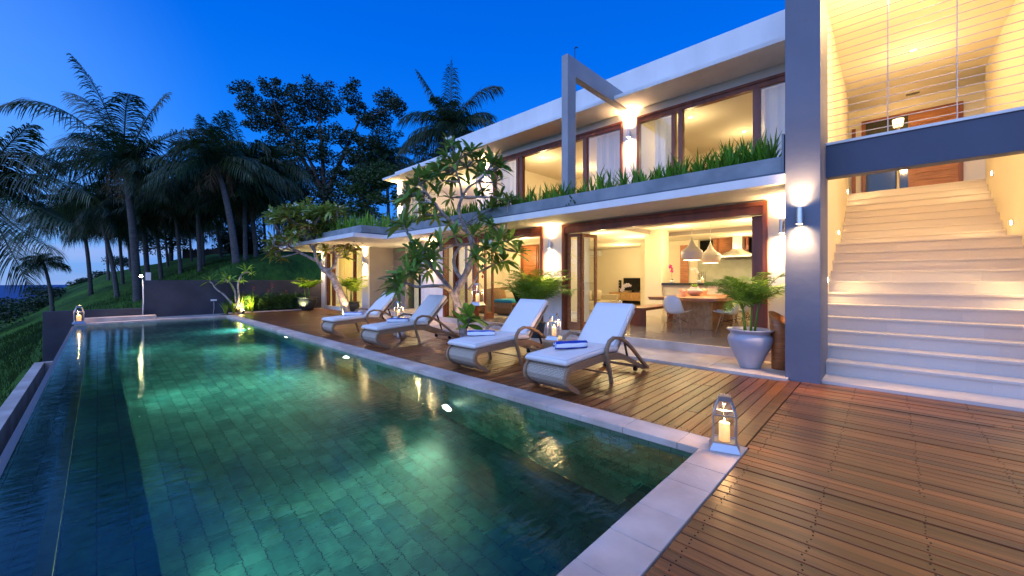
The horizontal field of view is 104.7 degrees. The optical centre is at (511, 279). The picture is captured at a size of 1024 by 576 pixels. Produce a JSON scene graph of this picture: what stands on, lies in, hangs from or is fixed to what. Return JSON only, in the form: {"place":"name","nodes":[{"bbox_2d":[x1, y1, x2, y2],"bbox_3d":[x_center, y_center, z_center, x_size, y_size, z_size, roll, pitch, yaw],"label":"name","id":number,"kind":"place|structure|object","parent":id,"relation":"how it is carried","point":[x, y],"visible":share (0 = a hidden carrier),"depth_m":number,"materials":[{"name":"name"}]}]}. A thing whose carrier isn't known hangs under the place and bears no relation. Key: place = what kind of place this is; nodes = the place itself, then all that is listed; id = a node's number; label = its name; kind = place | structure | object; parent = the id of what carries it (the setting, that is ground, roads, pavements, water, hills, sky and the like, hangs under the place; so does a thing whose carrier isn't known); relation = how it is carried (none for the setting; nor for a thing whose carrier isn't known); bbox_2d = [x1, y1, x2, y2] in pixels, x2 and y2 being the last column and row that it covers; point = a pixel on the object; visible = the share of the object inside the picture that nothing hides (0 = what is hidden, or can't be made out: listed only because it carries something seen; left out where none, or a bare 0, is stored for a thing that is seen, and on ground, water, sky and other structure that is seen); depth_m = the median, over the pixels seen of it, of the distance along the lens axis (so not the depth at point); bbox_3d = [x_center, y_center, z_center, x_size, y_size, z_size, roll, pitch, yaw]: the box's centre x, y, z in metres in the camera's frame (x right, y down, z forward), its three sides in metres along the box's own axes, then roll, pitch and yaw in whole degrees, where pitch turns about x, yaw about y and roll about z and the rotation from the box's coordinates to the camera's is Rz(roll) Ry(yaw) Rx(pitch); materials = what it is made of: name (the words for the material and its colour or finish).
{"place":"outdoors","nodes":[
{"label":"outdoors","id":0,"kind":"place"},
{"bbox_2d":[0,285,66,307],"bbox_3d":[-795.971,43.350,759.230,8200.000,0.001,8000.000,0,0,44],"label":"sea","id":1,"kind":"structure","parent":0,"point":[7,294],"depth_m":1593.97,"materials":[{"name":"blue liquid"}]},
{"bbox_2d":[0,251,339,406],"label":"hillside","id":2,"kind":"structure","parent":0,"point":[296,267],"depth_m":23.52,"materials":[{"name":"green plant"}]},
{"bbox_2d":[0,300,28,327],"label":"shrub","id":3,"kind":"object","parent":2,"relation":"on","point":[4,313],"visible":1,"depth_m":24.58,"materials":[{"name":"green plant"}]},
{"bbox_2d":[0,297,41,322],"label":"shrub","id":4,"kind":"object","parent":2,"relation":"on","point":[21,307],"visible":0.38,"depth_m":28.05,"materials":[{"name":"green plant"}]},
{"bbox_2d":[0,293,61,311],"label":"shrub","id":5,"kind":"object","parent":2,"relation":"on","point":[42,302],"visible":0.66,"depth_m":30.49,"materials":[{"name":"green plant"}]},
{"bbox_2d":[0,326,73,475],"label":"infinity wall","id":6,"kind":"structure","parent":2,"relation":"on","point":[11,445],"depth_m":4.09,"materials":[{"name":"stone"}]},
{"bbox_2d":[14,252,71,310],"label":"coconut palm","id":7,"kind":"object","parent":2,"relation":"on","point":[43,264],"visible":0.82,"depth_m":24.92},
{"bbox_2d":[20,285,66,298],"bbox_3d":[-40.199,1.302,34.098,3.065,1.779,2.763,0,0,44],"label":"shrub","id":8,"kind":"object","parent":2,"relation":"on","point":[58,291],"visible":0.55,"depth_m":33.77,"materials":[{"name":"green plant"}]},
{"bbox_2d":[0,123,104,304],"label":"coconut palm","id":9,"kind":"object","parent":2,"relation":"on","point":[23,183],"visible":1,"depth_m":14.83,"materials":[{"name":"plant"}]},
{"bbox_2d":[14,189,129,295],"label":"coconut palm","id":10,"kind":"object","parent":2,"relation":"on","point":[89,272],"visible":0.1,"depth_m":26.89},
{"bbox_2d":[43,308,144,361],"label":"wall","id":11,"kind":"structure","parent":2,"relation":"on","point":[57,325],"depth_m":12.72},
{"bbox_2d":[25,181,168,297],"bbox_3d":[-25.379,-2.269,24.184,5.948,7.682,5.741,0,0,-1],"label":"coconut palm","id":12,"kind":"object","parent":2,"relation":"on","point":[87,224],"visible":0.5,"depth_m":23.67,"materials":[{"name":"plant"}]},
{"bbox_2d":[59,226,141,280],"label":"coconut palm","id":13,"kind":"object","parent":2,"relation":"on","point":[107,265],"visible":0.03,"depth_m":32.91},
{"bbox_2d":[0,53,216,301],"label":"coconut palm","id":14,"kind":"object","parent":2,"relation":"on","point":[123,159],"visible":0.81,"depth_m":20.65,"materials":[{"name":"plant"}]},
{"bbox_2d":[62,216,161,284],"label":"coconut palm","id":15,"kind":"object","parent":2,"relation":"on","point":[121,260],"visible":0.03,"depth_m":28.93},
{"bbox_2d":[66,170,195,279],"bbox_3d":[-24.456,-3.202,25.959,6.266,7.906,6.376,0,0,44],"label":"coconut palm","id":16,"kind":"object","parent":2,"relation":"on","point":[145,253],"visible":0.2,"depth_m":25.86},
{"bbox_2d":[93,191,196,278],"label":"coconut palm","id":17,"kind":"object","parent":2,"relation":"on","point":[160,266],"visible":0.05,"depth_m":26.27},
{"bbox_2d":[101,178,225,273],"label":"coconut palm","id":18,"kind":"object","parent":2,"relation":"on","point":[179,253],"visible":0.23,"depth_m":25.26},
{"bbox_2d":[138,231,205,261],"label":"broadleaf tree","id":19,"kind":"object","parent":2,"relation":"on","point":[171,245],"visible":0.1,"depth_m":39.97,"materials":[{"name":"green plant"}]},
{"bbox_2d":[125,159,262,271],"bbox_3d":[-19.707,-3.519,25.012,5.909,7.938,6.854,0,0,44],"label":"coconut palm","id":20,"kind":"object","parent":2,"relation":"on","point":[181,187],"visible":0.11,"depth_m":24.00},
{"bbox_2d":[149,195,242,265],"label":"coconut palm","id":21,"kind":"object","parent":2,"relation":"on","point":[203,245],"visible":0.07,"depth_m":26.32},
{"bbox_2d":[182,247,229,257],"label":"hedge","id":22,"kind":"object","parent":2,"relation":"on","point":[186,253],"visible":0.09,"depth_m":40.97,"materials":[{"name":"green plant"}]},
{"bbox_2d":[134,110,290,263],"bbox_3d":[-15.277,-4.674,20.872,5.591,8.560,6.704,0,0,44],"label":"coconut palm","id":23,"kind":"object","parent":2,"relation":"on","point":[208,157],"visible":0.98,"depth_m":20.65,"materials":[{"name":"plant"}]},
{"bbox_2d":[166,212,258,257],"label":"coconut palm","id":24,"kind":"object","parent":2,"relation":"on","point":[220,246],"visible":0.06,"depth_m":30.93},
{"bbox_2d":[186,174,289,256],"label":"coconut palm","id":25,"kind":"object","parent":2,"relation":"on","point":[252,210],"visible":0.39,"depth_m":24.64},
{"bbox_2d":[211,213,268,255],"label":"broadleaf tree","id":26,"kind":"object","parent":2,"relation":"on","point":[225,243],"visible":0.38,"depth_m":33.54,"materials":[{"name":"green plant"}]},
{"bbox_2d":[180,110,300,260],"bbox_3d":[-16.204,-4.996,23.868,6.354,10.495,5.950,0,0,44],"label":"coconut palm","id":27,"kind":"object","parent":2,"relation":"on","point":[260,157],"visible":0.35,"depth_m":23.88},
{"bbox_2d":[248,139,326,253],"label":"coconut palm","id":28,"kind":"object","parent":2,"relation":"on","point":[296,173],"visible":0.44,"depth_m":25.79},
{"bbox_2d":[226,74,408,203],"bbox_3d":[-14.856,-8.503,29.788,14.417,14.626,5.360,0,0,-5],"label":"broadleaf tree","id":29,"kind":"object","parent":2,"relation":"on","point":[278,122],"visible":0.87,"depth_m":29.59,"materials":[{"name":"green plant"}]},
{"bbox_2d":[280,173,359,252],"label":"broadleaf tree","id":30,"kind":"object","parent":2,"relation":"on","point":[333,193],"visible":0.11,"depth_m":27.70,"materials":[{"name":"green plant"}]},
{"bbox_2d":[333,159,397,225],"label":"broadleaf tree","id":31,"kind":"object","parent":2,"relation":"on","point":[367,190],"visible":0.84,"depth_m":25.49,"materials":[{"name":"green plant"}]},
{"bbox_2d":[353,137,414,225],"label":"broadleaf tree","id":32,"kind":"object","parent":2,"relation":"on","point":[388,154],"visible":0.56,"depth_m":29.32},
{"bbox_2d":[389,144,449,205],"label":"broadleaf tree","id":33,"kind":"object","parent":2,"relation":"on","point":[393,196],"visible":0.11,"depth_m":32.92,"materials":[{"name":"green plant"}]},
{"bbox_2d":[395,60,504,166],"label":"coconut palm","id":34,"kind":"object","parent":2,"relation":"on","point":[451,121],"visible":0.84,"depth_m":26.53,"materials":[{"name":"plant"}]},
{"bbox_2d":[157,313,223,318],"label":"paving","id":35,"kind":"structure","parent":0,"point":[182,316],"depth_m":14.84,"materials":[{"name":"stone"}]},
{"bbox_2d":[85,314,156,322],"bbox_3d":[-13.199,1.310,13.364,0.450,0.140,1.720,0,0,44],"label":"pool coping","id":36,"kind":"object","parent":35,"relation":"on","point":[117,318],"visible":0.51,"depth_m":13.21,"materials":[{"name":"stone"}]},
{"bbox_2d":[144,280,320,316],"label":"garden wall","id":37,"kind":"structure","parent":35,"relation":"on","point":[175,297],"depth_m":15.67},
{"bbox_2d":[226,308,299,313],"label":"flower bed soil","id":38,"kind":"structure","parent":0,"point":[265,310],"depth_m":17.09,"materials":[{"name":"soil"}]},
{"bbox_2d":[201,263,255,308],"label":"frangipani sapling","id":39,"kind":"object","parent":38,"relation":"on","point":[227,278],"visible":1,"depth_m":15.88,"materials":[{"name":"green plant"}]},
{"bbox_2d":[219,295,254,313],"bbox_3d":[-11.196,0.959,16.113,1.028,0.782,1.349,0,0,16],"label":"lit grass clump","id":40,"kind":"object","parent":38,"relation":"on","point":[251,303],"visible":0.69,"depth_m":16.03,"materials":[{"name":"green plant"}]},
{"bbox_2d":[223,291,307,310],"bbox_3d":[-10.572,0.897,17.064,0.994,0.799,3.183,0,0,44],"label":"fern bed","id":41,"kind":"object","parent":38,"relation":"on","point":[281,301],"visible":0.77,"depth_m":17.08,"materials":[{"name":"green plant"}]},
{"bbox_2d":[0,317,692,575],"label":"pool water","id":42,"kind":"structure","parent":0,"point":[226,446],"depth_m":2.94,"materials":[{"name":"liquid"}]},
{"bbox_2d":[0,0,784,284],"label":"sky","id":43,"kind":"structure","parent":0,"point":[191,50],"materials":[{"name":"blue"}]},
{"bbox_2d":[299,128,781,237],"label":"planter grass","id":44,"kind":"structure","parent":0,"point":[728,156],"depth_m":7.09,"materials":[{"name":"plant"}]},
{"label":"deck base","id":45,"kind":"structure","parent":0,"visible":0},
{"bbox_2d":[230,309,777,437],"bbox_3d":[-3.549,1.363,10.967,18.135,0.023,3.741,0,0,44],"label":"wooden deck","id":46,"kind":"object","parent":45,"relation":"on","point":[638,397],"visible":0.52,"depth_m":5.31,"materials":[{"name":"wood"}]},
{"bbox_2d":[297,297,317,309],"bbox_3d":[-9.116,1.062,17.609,0.828,0.575,0.828,0,0,44],"label":"dark pot","id":47,"kind":"object","parent":46,"relation":"on","point":[308,303],"visible":0.93,"depth_m":17.33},
{"bbox_2d":[291,278,322,297],"bbox_3d":[-9.105,0.365,17.697,1.319,0.936,1.367,0,0,-17],"label":"lit pot plant","id":48,"kind":"object","parent":47,"relation":"in","point":[308,284],"visible":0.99,"depth_m":17.52,"materials":[{"name":"green plant"}]},
{"bbox_2d":[259,196,365,314],"bbox_3d":[-7.450,-0.802,14.581,4.657,4.494,2.409,0,0,1],"label":"frangipani tree","id":49,"kind":"object","parent":46,"relation":"on","point":[304,219],"visible":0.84,"depth_m":14.39,"materials":[{"name":"green plant"}]},
{"bbox_2d":[340,301,359,311],"bbox_3d":[-6.252,1.100,15.250,0.720,0.500,0.720,0,0,44],"label":"dark pot","id":50,"kind":"object","parent":46,"relation":"on","point":[354,305],"visible":0.41,"depth_m":15.04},
{"bbox_2d":[336,276,368,301],"bbox_3d":[-6.205,0.365,15.417,1.286,1.057,1.449,0,0,-2],"label":"lit pot plant","id":51,"kind":"object","parent":50,"relation":"in","point":[354,284],"visible":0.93,"depth_m":15.21,"materials":[{"name":"green plant"}]},
{"bbox_2d":[320,292,396,336],"bbox_3d":[-3.741,0.857,10.178,0.752,1.019,2.056,0,0,42],"label":"sun lounger","id":52,"kind":"object","parent":46,"relation":"on","point":[377,310],"visible":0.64,"depth_m":9.89,"materials":[{"name":"beige fabric"}]},
{"bbox_2d":[360,295,459,348],"bbox_3d":[-2.161,0.857,8.575,0.752,1.019,2.056,0,0,42],"label":"sun lounger","id":53,"kind":"object","parent":46,"relation":"on","point":[424,315],"visible":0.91,"depth_m":8.43,"materials":[{"name":"beige fabric"}]},
{"bbox_2d":[376,133,530,336],"bbox_3d":[-1.229,-0.897,8.721,2.316,4.966,3.578,0,0,44],"label":"frangipani tree","id":54,"kind":"object","parent":46,"relation":"on","point":[425,255],"visible":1,"depth_m":8.82,"materials":[{"name":"green plant"}]},
{"bbox_2d":[447,303,488,335],"bbox_3d":[-0.831,0.889,7.672,0.813,0.961,0.812,0,0,-22],"label":"young plant","id":55,"kind":"object","parent":46,"relation":"on","point":[469,317],"visible":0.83,"depth_m":7.58,"materials":[{"name":"green plant"}]},
{"bbox_2d":[446,299,548,371],"bbox_3d":[-0.074,0.857,6.575,0.752,1.019,2.056,0,0,43],"label":"sun lounger","id":56,"kind":"object","parent":46,"relation":"on","point":[519,326],"visible":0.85,"depth_m":6.30,"materials":[{"name":"beige fabric"}]},
{"bbox_2d":[467,330,494,335],"bbox_3d":[-0.496,0.852,6.347,0.440,0.084,0.193,0,0,-6],"label":"towel","id":57,"kind":"object","parent":56,"relation":"on","point":[480,332],"visible":1,"depth_m":6.26,"materials":[{"name":"white fabric"}]},
{"bbox_2d":[542,338,566,347],"bbox_3d":[0.672,1.153,6.297,0.397,0.400,0.400,0,0,44],"label":"stump table","id":58,"kind":"object","parent":46,"relation":"on","point":[547,343],"visible":0.25,"depth_m":6.17,"materials":[{"name":"grey wood"}]},
{"bbox_2d":[545,312,561,340],"bbox_3d":[0.672,0.733,6.297,0.219,0.435,0.219,0,0,29],"label":"lantern","id":59,"kind":"object","parent":58,"relation":"on","point":[554,338],"visible":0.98,"depth_m":6.26,"materials":[{"name":"silver metal"}]},
{"bbox_2d":[523,302,648,394],"bbox_3d":[1.079,0.857,5.438,0.752,1.019,2.056,0,0,44],"label":"sun lounger","id":60,"kind":"object","parent":46,"relation":"on","point":[603,332],"visible":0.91,"depth_m":5.13,"materials":[{"name":"fabric"}]},
{"bbox_2d":[553,340,587,348],"bbox_3d":[0.757,0.838,5.096,0.440,0.108,0.128,0,0,-17],"label":"towel","id":61,"kind":"object","parent":60,"relation":"on","point":[574,344],"visible":1,"depth_m":5.05,"materials":[{"name":"white fabric"}]},
{"bbox_2d":[383,315,788,380],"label":"terrace paving","id":62,"kind":"structure","parent":45,"relation":"on","point":[718,363],"depth_m":6.54,"materials":[{"name":"stone"}]},
{"bbox_2d":[531,322,545,337],"bbox_3d":[0.564,1.150,9.067,0.440,0.340,0.440,0,0,44],"label":"dark pot","id":63,"kind":"object","parent":62,"relation":"on","point":[541,326],"visible":0.49,"depth_m":8.92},
{"bbox_2d":[492,260,578,323],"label":"areca palm","id":64,"kind":"object","parent":63,"relation":"in","point":[535,287],"visible":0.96,"depth_m":8.81,"materials":[{"name":"green plant"}]},
{"bbox_2d":[727,326,773,368],"bbox_3d":[3.594,1.030,5.970,0.624,0.580,0.624,0,0,44],"label":"white urn","id":65,"kind":"object","parent":62,"relation":"on","point":[751,349],"visible":0.98,"depth_m":5.79,"materials":[{"name":"grey ceramic"}]},
{"bbox_2d":[703,272,784,330],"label":"areca palm","id":66,"kind":"object","parent":65,"relation":"in","point":[740,293],"visible":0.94,"depth_m":5.89,"materials":[{"name":"green plant"}]},
{"bbox_2d":[768,311,784,370],"bbox_3d":[3.978,0.895,5.851,0.310,0.850,0.310,0,0,44],"label":"log vase","id":67,"kind":"object","parent":62,"relation":"on","point":[777,322],"visible":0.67,"depth_m":5.78,"materials":[{"name":"orange wood"}]},
{"bbox_2d":[275,0,1023,411],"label":"villa","id":68,"kind":"object","parent":45,"relation":"on","point":[913,284],"visible":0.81,"depth_m":7.65,"materials":[{"name":"paint"}]},
{"bbox_2d":[327,248,361,305],"bbox_3d":[-7.357,-0.048,17.424,3.700,2.514,0.140,0,0,44],"label":"wing window","id":69,"kind":"structure","parent":68,"relation":"in","point":[328,253],"depth_m":18.22,"materials":[{"name":"red wood"}]},
{"bbox_2d":[339,253,352,304],"bbox_3d":[-7.495,-0.025,17.859,1.500,2.350,0.119,0,0,44],"label":"curtain","id":70,"kind":"object","parent":68,"relation":"hanging from","point":[345,268],"visible":0.45,"depth_m":17.78,"materials":[{"name":"brown fabric"}]},
{"bbox_2d":[457,246,467,315],"bbox_3d":[-1.509,0.045,11.928,0.450,2.230,0.045,0,0,41],"label":"door leaf","id":71,"kind":"structure","parent":68,"relation":"in","point":[466,251],"depth_m":11.79,"materials":[{"name":"red wood"}]},
{"bbox_2d":[484,248,493,318],"bbox_3d":[-0.690,0.045,11.852,0.045,2.230,0.402,0,0,38],"label":"door leaf","id":72,"kind":"structure","parent":68,"relation":"in","point":[487,315],"depth_m":11.77,"materials":[{"name":"red wood"}]},
{"bbox_2d":[479,313,508,316],"bbox_3d":[-0.038,1.163,13.579,2.750,0.015,2.500,0,0,44],"label":"rug","id":73,"kind":"object","parent":68,"relation":"on","point":[495,314],"visible":0.06,"depth_m":12.79,"materials":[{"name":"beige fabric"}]},
{"bbox_2d":[479,288,505,312],"bbox_3d":[-0.729,0.705,13.798,1.098,0.870,0.993,0,0,-25],"label":"wicker chair","id":74,"kind":"object","parent":73,"relation":"on","point":[499,293],"visible":0.31,"depth_m":13.38,"materials":[{"name":"beige"}]},
{"bbox_2d":[494,302,515,315],"bbox_3d":[-0.057,0.950,12.907,0.800,0.420,0.740,0,0,44],"label":"footstool","id":75,"kind":"object","parent":73,"relation":"on","point":[503,308],"visible":0.5,"depth_m":12.68,"materials":[{"name":"brown wicker"}]},
{"bbox_2d":[501,161,515,205],"bbox_3d":[-0.043,-2.870,13.473,0.940,2.280,0.077,0,0,44],"label":"curtain","id":76,"kind":"object","parent":68,"relation":"hanging from","point":[509,182],"visible":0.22,"depth_m":13.48,"materials":[{"name":"white fabric"}]},
{"bbox_2d":[520,244,538,280],"bbox_3d":[0.682,-0.090,15.435,0.920,2.520,0.100,0,0,44],"label":"lounge inner door","id":77,"kind":"structure","parent":68,"relation":"in","point":[533,263],"depth_m":15.33,"materials":[{"name":"orange wood"}]},
{"bbox_2d":[493,121,622,201],"bbox_3d":[1.158,-2.925,12.052,4.880,2.430,0.160,0,0,44],"label":"upper window","id":78,"kind":"structure","parent":68,"relation":"in","point":[519,157],"depth_m":11.71,"materials":[{"name":"red wood"}]},
{"bbox_2d":[568,233,580,329],"bbox_3d":[1.442,0.045,9.183,0.332,2.230,0.045,0,0,37],"label":"door leaf","id":79,"kind":"structure","parent":68,"relation":"in","point":[571,325],"depth_m":9.10,"materials":[{"name":"orange wood"}]},
{"bbox_2d":[582,232,589,321],"bbox_3d":[1.744,-0.050,9.463,0.049,2.400,0.300,0,0,-44],"label":"curtain","id":80,"kind":"object","parent":68,"relation":"hanging from","point":[587,277],"visible":0.48,"depth_m":9.43,"materials":[{"name":"white fabric"}]},
{"bbox_2d":[581,233,596,329],"bbox_3d":[1.817,0.045,9.281,0.102,2.230,0.583,0,0,44],"label":"door leaf","id":81,"kind":"structure","parent":68,"relation":"in","point":[583,235],"depth_m":9.11,"materials":[{"name":"orange wood"}]},
{"bbox_2d":[590,294,618,309],"bbox_3d":[3.200,0.830,15.742,1.300,0.680,3.000,0,0,44],"label":"sofa","id":82,"kind":"object","parent":68,"relation":"on","point":[610,298],"visible":0.16,"depth_m":16.48,"materials":[{"name":"beige fabric"}]},
{"bbox_2d":[597,132,619,185],"bbox_3d":[2.718,-2.870,10.840,0.870,2.280,0.078,0,0,44],"label":"curtain","id":83,"kind":"object","parent":68,"relation":"hanging from","point":[608,151],"visible":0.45,"depth_m":10.90,"materials":[{"name":"white fabric"}]},
{"bbox_2d":[609,292,639,306],"bbox_3d":[5.340,0.870,17.660,1.950,0.600,0.570,0,0,44],"label":"tv stand","id":84,"kind":"object","parent":68,"relation":"on","point":[629,298],"visible":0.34,"depth_m":17.45,"materials":[{"name":"brown wood"}]},
{"bbox_2d":[623,278,639,292],"bbox_3d":[5.416,0.245,17.685,0.900,0.650,0.170,0,0,44],"label":"television","id":85,"kind":"object","parent":84,"relation":"on","point":[634,283],"visible":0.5,"depth_m":17.63,"materials":[{"name":"black plastic"}]},
{"bbox_2d":[630,304,672,325],"bbox_3d":[4.018,0.940,10.920,0.420,0.460,2.450,0,0,44],"label":"bench","id":86,"kind":"object","parent":68,"relation":"on","point":[638,318],"visible":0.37,"depth_m":10.05,"materials":[{"name":"red wood"}]},
{"bbox_2d":[655,117,670,175],"bbox_3d":[3.791,-2.870,9.814,0.499,2.280,0.068,0,0,42],"label":"curtain","id":87,"kind":"object","parent":68,"relation":"hanging from","point":[662,140],"visible":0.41,"depth_m":9.86,"materials":[{"name":"white fabric"}]},
{"bbox_2d":[662,295,690,332],"bbox_3d":[3.742,0.755,9.000,0.554,0.835,0.480,0,0,-39],"label":"shell chair","id":88,"kind":"object","parent":68,"relation":"on","point":[672,304],"visible":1,"depth_m":8.84,"materials":[{"name":"white plastic"}]},
{"bbox_2d":[680,245,687,282],"bbox_3d":[6.354,-0.060,14.572,0.280,2.420,0.060,0,0,44],"label":"kitchen door","id":89,"kind":"structure","parent":68,"relation":"in","point":[683,264],"depth_m":14.56,"materials":[{"name":"orange wood"}]},
{"bbox_2d":[648,294,733,329],"bbox_3d":[4.901,0.795,10.181,1.654,0.750,2.800,0,0,44],"label":"dining table","id":90,"kind":"object","parent":68,"relation":"on","point":[701,314],"visible":0.69,"depth_m":9.47,"materials":[{"name":"orange wood"}]},
{"bbox_2d":[681,238,702,260],"bbox_3d":[4.519,-1.044,9.924,0.510,1.109,0.510,0,0,44],"label":"pendant lamp","id":91,"kind":"object","parent":68,"relation":"hanging from","point":[691,251],"visible":0.95,"depth_m":9.76,"materials":[{"name":"white plastic"}]},
{"bbox_2d":[636,72,784,173],"bbox_3d":[4.548,-2.925,8.818,3.690,2.430,0.160,0,0,44],"label":"upper window","id":92,"kind":"structure","parent":68,"relation":"in","point":[756,86],"depth_m":9.12,"materials":[{"name":"red wood"}]},
{"bbox_2d":[701,221,720,262],"bbox_3d":[5.350,-1.024,10.651,0.510,1.149,0.510,0,0,44],"label":"pendant lamp","id":93,"kind":"object","parent":68,"relation":"hanging from","point":[711,254],"visible":0.96,"depth_m":10.49,"materials":[{"name":"white plastic"}]},
{"bbox_2d":[713,305,740,331],"bbox_3d":[4.841,0.755,8.820,0.554,0.835,0.480,0,0,38],"label":"shell chair","id":94,"kind":"object","parent":68,"relation":"on","point":[735,311],"visible":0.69,"depth_m":8.74,"materials":[{"name":"plastic"}]},
{"bbox_2d":[721,236,751,257],"bbox_3d":[7.497,-1.170,13.122,1.100,0.840,0.640,0,0,44],"label":"cooker hood","id":95,"kind":"object","parent":68,"relation":"attached to","point":[738,250],"visible":0.7,"depth_m":13.04,"materials":[{"name":"silver metal"}]},
{"bbox_2d":[754,215,761,327],"bbox_3d":[4.144,0.045,6.619,0.141,2.230,0.045,0,0,52],"label":"door leaf","id":96,"kind":"structure","parent":68,"relation":"in","point":[757,219],"depth_m":6.61,"materials":[{"name":"red wood"}]},
{"bbox_2d":[765,84,784,156],"bbox_3d":[5.675,-2.870,8.021,0.940,2.280,0.076,0,0,44],"label":"curtain","id":97,"kind":"object","parent":68,"relation":"hanging from","point":[774,108],"visible":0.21,"depth_m":8.22,"materials":[{"name":"white fabric"}]},
{"bbox_2d":[892,118,903,188],"bbox_3d":[9.673,-3.103,9.900,0.218,1.827,0.220,0,0,44],"label":"hall lamp","id":98,"kind":"object","parent":68,"relation":"on","point":[897,121],"visible":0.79,"depth_m":9.88,"materials":[{"name":"beige"}]},
{"bbox_2d":[852,101,963,193],"bbox_3d":[10.150,-3.253,10.236,2.040,2.115,0.075,0,0,44],"label":"hall door","id":99,"kind":"structure","parent":68,"relation":"in","point":[953,172],"depth_m":10.07,"materials":[{"name":"red wood"}]},
{"bbox_2d":[827,0,1023,137],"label":"cable screen","id":100,"kind":"object","parent":68,"relation":"on","point":[956,63],"visible":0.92,"depth_m":5.01,"materials":[{"name":"silver metal"}]},
{"bbox_2d":[645,380,1023,575],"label":"wooden deck","id":101,"kind":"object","parent":45,"relation":"on","point":[870,518],"visible":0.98,"depth_m":2.50,"materials":[{"name":"wood"}]},
{"bbox_2d":[337,334,1023,575],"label":"deck nails","id":102,"kind":"object","parent":101,"relation":"on","point":[828,471],"visible":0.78,"depth_m":2.97,"materials":[{"name":"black metal"}]},
{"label":"catch basin floor","id":103,"kind":"structure","parent":0,"visible":0},
{"bbox_2d":[0,361,52,455],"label":"catch basin kerb","id":104,"kind":"structure","parent":103,"relation":"on","point":[13,407],"depth_m":6.60,"materials":[{"name":"stone"}]},
{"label":"pool wall","id":105,"kind":"structure","parent":0,"visible":0},
{"bbox_2d":[74,315,747,575],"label":"pool coping","id":106,"kind":"object","parent":105,"relation":"on","point":[637,539],"visible":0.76,"depth_m":2.75,"materials":[{"name":"stone"}]},
{"bbox_2d":[709,393,740,455],"bbox_3d":[1.704,1.130,3.170,0.219,0.435,0.219,0,0,26],"label":"lantern","id":107,"kind":"object","parent":106,"relation":"on","point":[718,445],"visible":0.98,"depth_m":3.12,"materials":[{"name":"silver metal"}]},
{"bbox_2d":[719,418,729,441],"bbox_3d":[1.704,1.197,3.170,0.079,0.180,0.080,0,0,44],"label":"candle","id":108,"kind":"object","parent":107,"relation":"on","point":[724,430],"visible":1,"depth_m":3.14,"materials":[{"name":"beige wax"}]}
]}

